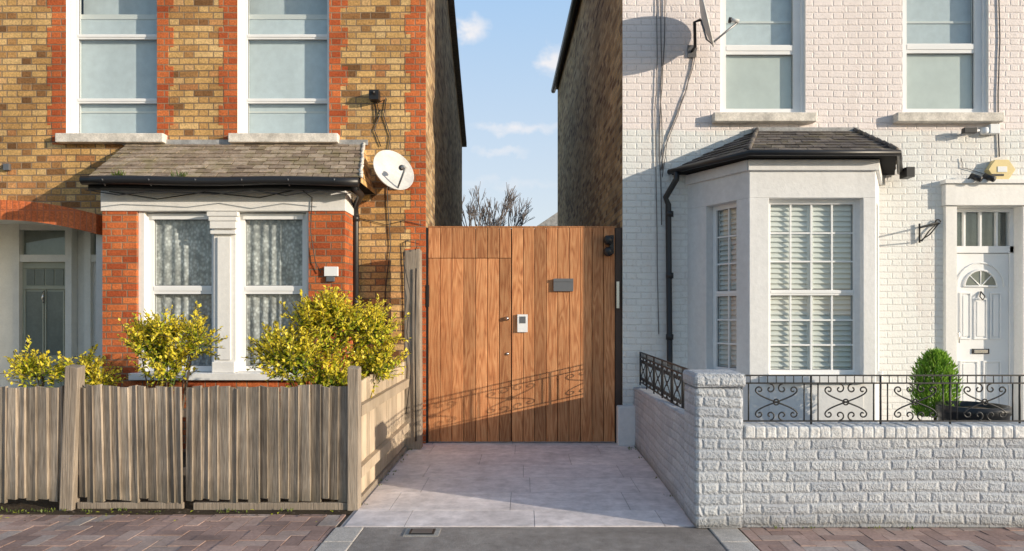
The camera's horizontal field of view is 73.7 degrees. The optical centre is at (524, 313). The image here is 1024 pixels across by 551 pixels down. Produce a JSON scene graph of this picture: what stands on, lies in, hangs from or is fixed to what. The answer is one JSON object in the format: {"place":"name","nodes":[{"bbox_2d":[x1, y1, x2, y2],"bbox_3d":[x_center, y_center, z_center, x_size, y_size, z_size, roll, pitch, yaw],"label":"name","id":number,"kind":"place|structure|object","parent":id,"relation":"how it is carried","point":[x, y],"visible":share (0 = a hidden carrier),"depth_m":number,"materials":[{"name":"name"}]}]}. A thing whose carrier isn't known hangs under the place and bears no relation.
{"place":"outdoors","nodes":[
{"label":"outdoors","id":0,"kind":"place"},
{"bbox_2d":[0,452,396,514],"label":"front garden soil","id":1,"kind":"structure","parent":0,"point":[24,504],"depth_m":5.21,"materials":[{"name":"brown soil"}]},
{"bbox_2d":[0,335,130,387],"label":"golden privet bush","id":2,"kind":"object","parent":1,"relation":"on","point":[25,366],"visible":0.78,"depth_m":5.86,"materials":[{"name":"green plant"}]},
{"bbox_2d":[0,507,293,513],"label":"weeds","id":3,"kind":"object","parent":1,"relation":"on","point":[41,510],"visible":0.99,"depth_m":5.18,"materials":[{"name":"green plant"}]},
{"bbox_2d":[117,300,227,425],"bbox_3d":[-3.002,0.693,5.822,0.889,1.618,0.621,0,0,0],"label":"golden privet bush","id":4,"kind":"object","parent":1,"relation":"on","point":[153,343],"visible":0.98,"depth_m":5.75,"materials":[{"name":"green plant"}]},
{"bbox_2d":[0,364,360,510],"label":"timber fence","id":5,"kind":"object","parent":1,"relation":"on","point":[70,442],"visible":0.91,"depth_m":5.24,"materials":[{"name":"brown wood"}]},
{"bbox_2d":[102,211,352,451],"bbox_3d":[-3.260,0.195,7.635,2.627,2.610,0.469,0,0,0],"label":"bay brickwork","id":6,"kind":"object","parent":1,"relation":"on","point":[332,235],"visible":0.26,"depth_m":7.40,"materials":[{"name":"brick"}]},
{"bbox_2d":[79,175,363,365],"bbox_3d":[-3.179,0.025,7.452,2.894,2.949,0.742,0,0,0],"label":"gutter and downpipe","id":7,"kind":"object","parent":6,"relation":"attached to","point":[99,183],"visible":0.92,"depth_m":7.14,"materials":[{"name":"black plastic"}]},
{"bbox_2d":[111,169,188,176],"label":"gutter weeds","id":8,"kind":"object","parent":7,"relation":"in","point":[172,174],"visible":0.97,"depth_m":7.15,"materials":[{"name":"green plant"}]},
{"bbox_2d":[101,191,355,379],"bbox_3d":[-3.260,-0.328,7.599,2.651,2.085,0.538,0,0,0],"label":"bay stonework","id":9,"kind":"object","parent":6,"relation":"attached to","point":[223,212],"visible":0.8,"depth_m":7.38,"materials":[{"name":"white paint"}]},
{"bbox_2d":[148,214,305,371],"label":"bay windows","id":10,"kind":"structure","parent":9,"relation":"in","point":[272,260],"depth_m":7.58,"materials":[{"name":"white glass"}]},
{"bbox_2d":[89,140,374,193],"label":"bay roof","id":11,"kind":"structure","parent":9,"relation":"on","point":[226,158],"depth_m":7.51,"materials":[{"name":"grey tile"}]},
{"bbox_2d":[109,89,422,344],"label":"cables and light","id":12,"kind":"object","parent":6,"relation":"attached to","point":[374,95],"visible":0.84,"depth_m":7.79,"materials":[{"name":"black plastic"}]},
{"bbox_2d":[324,267,338,281],"bbox_3d":[-2.086,-0.427,7.379,0.147,0.162,0.038,0,0,0],"label":"junction box","id":13,"kind":"object","parent":6,"relation":"attached to","point":[331,271],"visible":1,"depth_m":7.36,"materials":[{"name":"white plastic"}]},
{"bbox_2d":[242,285,411,397],"bbox_3d":[-1.632,0.628,5.803,1.404,1.752,0.931,0,0,-33],"label":"golden privet bush","id":14,"kind":"object","parent":1,"relation":"on","point":[287,353],"visible":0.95,"depth_m":5.74,"materials":[{"name":"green plant"}]},
{"bbox_2d":[0,514,1023,550],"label":"pavement","id":15,"kind":"structure","parent":0,"point":[250,532],"depth_m":4.61,"materials":[{"name":"brick"}]},
{"bbox_2d":[0,508,339,524],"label":"fallen leaves","id":16,"kind":"object","parent":15,"relation":"on","point":[156,514],"visible":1,"depth_m":5.09,"materials":[{"name":"brown plant"}]},
{"bbox_2d":[348,527,725,550],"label":"asphalt crossover","id":17,"kind":"object","parent":15,"relation":"on","point":[554,539],"visible":1,"depth_m":4.54,"materials":[{"name":"grey asphalt"}]},
{"bbox_2d":[403,528,440,535],"bbox_3d":[-0.699,1.503,4.680,0.240,0.034,0.160,0,0,0],"label":"drain cover","id":18,"kind":"object","parent":17,"relation":"on","point":[422,532],"visible":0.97,"depth_m":4.66,"materials":[{"name":"metal"}]},
{"bbox_2d":[315,527,758,550],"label":"edging stone","id":19,"kind":"object","parent":15,"relation":"on","point":[345,538],"visible":0.96,"depth_m":4.52,"materials":[{"name":"grey stone"}]},
{"bbox_2d":[683,369,745,527],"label":"pillar","id":20,"kind":"structure","parent":15,"relation":"on","point":[713,448],"depth_m":4.75,"materials":[{"name":"brick"}]},
{"bbox_2d":[454,0,570,228],"label":"sky","id":21,"kind":"structure","parent":0,"point":[509,50],"materials":[{"name":"blue"}]},
{"bbox_2d":[340,441,694,527],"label":"driveway","id":22,"kind":"structure","parent":0,"point":[521,484],"depth_m":5.81,"materials":[{"name":"stone"}]},
{"bbox_2d":[361,241,422,502],"bbox_3d":[-1.237,0.353,6.490,0.194,2.313,2.380,0,0,0],"label":"timber fence","id":23,"kind":"object","parent":22,"relation":"on","point":[391,419],"visible":0.77,"depth_m":7.13,"materials":[{"name":"brown wood"}]},
{"bbox_2d":[426,226,621,442],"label":"timber gate","id":24,"kind":"structure","parent":22,"relation":"on","point":[523,333],"depth_m":7.90,"materials":[{"name":"brown wood"}]},
{"bbox_2d":[616,405,634,445],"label":"plinth","id":25,"kind":"structure","parent":22,"relation":"on","point":[625,425],"depth_m":7.73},
{"bbox_2d":[361,446,913,529],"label":"weeds","id":26,"kind":"object","parent":22,"relation":"on","point":[656,477],"visible":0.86,"depth_m":5.36,"materials":[{"name":"green plant"}]},
{"bbox_2d":[634,387,683,510],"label":"side wall","id":27,"kind":"structure","parent":22,"relation":"on","point":[659,432],"depth_m":6.07,"materials":[{"name":"brick"}]},
{"bbox_2d":[639,352,687,408],"bbox_3d":[1.310,0.627,6.480,0.016,0.385,2.736,0,0,1],"label":"iron railing","id":28,"kind":"object","parent":27,"relation":"on","point":[672,378],"visible":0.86,"depth_m":6.43,"materials":[{"name":"black metal"}]},
{"bbox_2d":[558,0,1023,419],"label":"walls","id":29,"kind":"structure","parent":0,"point":[608,115],"depth_m":7.87,"materials":[{"name":"brick"}]},
{"bbox_2d":[551,0,579,92],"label":"roof","id":30,"kind":"structure","parent":29,"relation":"on","point":[573,9],"depth_m":13.61,"materials":[{"name":"grey stone"}]},
{"bbox_2d":[687,0,738,57],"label":"satellite dish","id":31,"kind":"object","parent":29,"relation":"attached to","point":[706,28],"visible":1,"depth_m":7.44,"materials":[{"name":"paint"}]},
{"bbox_2d":[655,0,1000,333],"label":"cables","id":32,"kind":"object","parent":29,"relation":"attached to","point":[662,167],"visible":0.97,"depth_m":7.85,"materials":[{"name":"plastic"}]},
{"bbox_2d":[720,0,985,111],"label":"windows","id":33,"kind":"structure","parent":29,"relation":"attached to","point":[762,55],"depth_m":8.00,"materials":[{"name":"white plastic"}]},
{"bbox_2d":[711,112,1003,123],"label":"sills","id":34,"kind":"structure","parent":29,"relation":"attached to","point":[898,117],"depth_m":7.77,"materials":[{"name":"white stone"}]},
{"bbox_2d":[919,219,940,242],"bbox_3d":[4.658,-0.952,7.655,0.261,0.272,0.390,0,0,0],"label":"hanging basket bracket","id":35,"kind":"object","parent":29,"relation":"attached to","point":[935,224],"visible":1,"depth_m":7.83,"materials":[{"name":"metal"}]},
{"bbox_2d":[961,124,999,134],"bbox_3d":[5.208,-2.110,7.815,0.450,0.117,0.123,0,0,-10],"label":"security light","id":36,"kind":"object","parent":29,"relation":"attached to","point":[991,129],"visible":1,"depth_m":7.79,"materials":[{"name":"white plastic"}]},
{"bbox_2d":[940,179,1023,419],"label":"front door","id":37,"kind":"structure","parent":29,"relation":"attached to","point":[978,291],"depth_m":7.98,"materials":[{"name":"white paint"}]},
{"bbox_2d":[967,173,996,181],"bbox_3d":[5.200,-1.544,7.761,0.263,0.116,0.167,0,0,0],"label":"floodlight","id":38,"kind":"object","parent":37,"relation":"attached to","point":[978,178],"visible":0.98,"depth_m":7.72,"materials":[{"name":"black plastic"}]},
{"bbox_2d":[984,160,1014,178],"bbox_3d":[5.452,-1.646,7.825,0.308,0.225,0.082,0,0,0],"label":"burglar alarm box","id":39,"kind":"object","parent":29,"relation":"attached to","point":[1001,169],"visible":0.91,"depth_m":7.79,"materials":[{"name":"yellow plastic"}]},
{"label":"ground","id":40,"kind":"structure","parent":0,"visible":0},
{"bbox_2d":[462,181,534,228],"bbox_3d":[-1.748,-2.364,33.268,4.530,7.945,3.374,0,0,0],"label":"bare tree","id":41,"kind":"object","parent":40,"relation":"on","point":[505,205],"visible":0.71,"depth_m":33.01,"materials":[{"name":"plant"}]},
{"bbox_2d":[537,212,557,228],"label":"distant house","id":42,"kind":"structure","parent":40,"relation":"on","point":[552,220],"depth_m":31.80,"materials":[{"name":"white paint"}]},
{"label":"front yard paving","id":43,"kind":"structure","parent":0,"visible":0},
{"bbox_2d":[688,159,882,422],"bbox_3d":[2.985,-0.050,7.493,2.205,3.100,0.946,0,0,0],"label":"bay render","id":44,"kind":"object","parent":43,"relation":"on","point":[750,194],"visible":0.65,"depth_m":7.07,"materials":[{"name":"white paint"}]},
{"bbox_2d":[663,172,678,365],"bbox_3d":[1.667,-0.500,7.754,0.147,2.199,0.165,0,0,-17],"label":"downpipe","id":45,"kind":"object","parent":44,"relation":"attached to","point":[669,213],"visible":0.98,"depth_m":7.76,"materials":[{"name":"black plastic"}]},
{"bbox_2d":[685,160,881,419],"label":"bay mouldings","id":46,"kind":"object","parent":44,"relation":"attached to","point":[795,401],"visible":0.86,"depth_m":7.06,"materials":[{"name":"white paint"}]},
{"bbox_2d":[713,199,854,374],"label":"bay windows","id":47,"kind":"structure","parent":44,"relation":"in","point":[811,287],"depth_m":7.23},
{"bbox_2d":[667,127,914,178],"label":"bay roof","id":48,"kind":"structure","parent":44,"relation":"on","point":[807,143],"depth_m":7.26,"materials":[{"name":"grey tile"}]},
{"bbox_2d":[742,438,1023,527],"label":"front wall","id":49,"kind":"structure","parent":43,"relation":"on","point":[884,482],"depth_m":4.78,"materials":[{"name":"brick"}]},
{"bbox_2d":[743,422,1023,437],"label":"brick on edge coping","id":50,"kind":"object","parent":49,"relation":"on","point":[883,430],"visible":0.86,"depth_m":4.76,"materials":[{"name":"brick"}]},
{"bbox_2d":[740,375,1023,423],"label":"iron railing","id":51,"kind":"object","parent":50,"relation":"on","point":[880,383],"visible":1,"depth_m":4.87,"materials":[{"name":"black metal"}]},
{"bbox_2d":[908,347,963,419],"bbox_3d":[3.841,0.901,6.395,0.488,1.198,0.484,0,0,0],"label":"potted conifer","id":52,"kind":"object","parent":43,"relation":"on","point":[932,362],"visible":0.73,"depth_m":6.33,"materials":[{"name":"green plant"}]},
{"bbox_2d":[935,401,1011,419],"bbox_3d":[3.942,1.150,6.000,0.567,0.700,0.567,0,0,0],"label":"rattan planter","id":53,"kind":"object","parent":43,"relation":"on","point":[973,411],"visible":0.27,"depth_m":5.86,"materials":[{"name":"black wicker"}]},
{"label":"side passage ground","id":54,"kind":"structure","parent":0,"visible":0},
{"bbox_2d":[0,0,461,379],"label":"walls","id":55,"kind":"structure","parent":54,"relation":"on","point":[372,55],"depth_m":7.87,"materials":[{"name":"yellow brick"}]},
{"bbox_2d":[3,163,10,170],"bbox_3d":[-5.947,-1.686,7.849,0.070,0.078,0.038,0,0,0],"label":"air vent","id":56,"kind":"object","parent":55,"relation":"attached to","point":[6,166],"visible":1,"depth_m":7.83,"materials":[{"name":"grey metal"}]},
{"bbox_2d":[0,197,101,234],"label":"porch arch","id":57,"kind":"structure","parent":55,"relation":"attached to","point":[82,213],"depth_m":7.75,"materials":[{"name":"brick"}]},
{"bbox_2d":[0,224,101,387],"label":"porch doors","id":58,"kind":"structure","parent":55,"relation":"attached to","point":[50,288],"depth_m":8.59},
{"bbox_2d":[55,133,339,143],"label":"sills","id":59,"kind":"structure","parent":55,"relation":"attached to","point":[90,138],"depth_m":7.77,"materials":[{"name":"white stone"}]},
{"bbox_2d":[69,0,328,132],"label":"windows","id":60,"kind":"structure","parent":55,"relation":"attached to","point":[283,66],"depth_m":8.04,"materials":[{"name":"white plastic"}]},
{"bbox_2d":[47,0,425,443],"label":"red brick quoins","id":61,"kind":"object","parent":55,"relation":"attached to","point":[415,67],"visible":0.84,"depth_m":7.87,"materials":[{"name":"brick"}]},
{"bbox_2d":[81,0,466,146],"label":"roof","id":62,"kind":"structure","parent":55,"relation":"on","point":[452,16],"depth_m":12.93,"materials":[{"name":"grey stone"}]},
{"bbox_2d":[373,150,413,189],"bbox_3d":[-1.411,-1.591,7.599,0.410,0.476,0.503,0,0,12],"label":"satellite dish","id":63,"kind":"object","parent":55,"relation":"attached to","point":[393,170],"visible":1,"depth_m":7.57,"materials":[{"name":"paint"}]}
]}

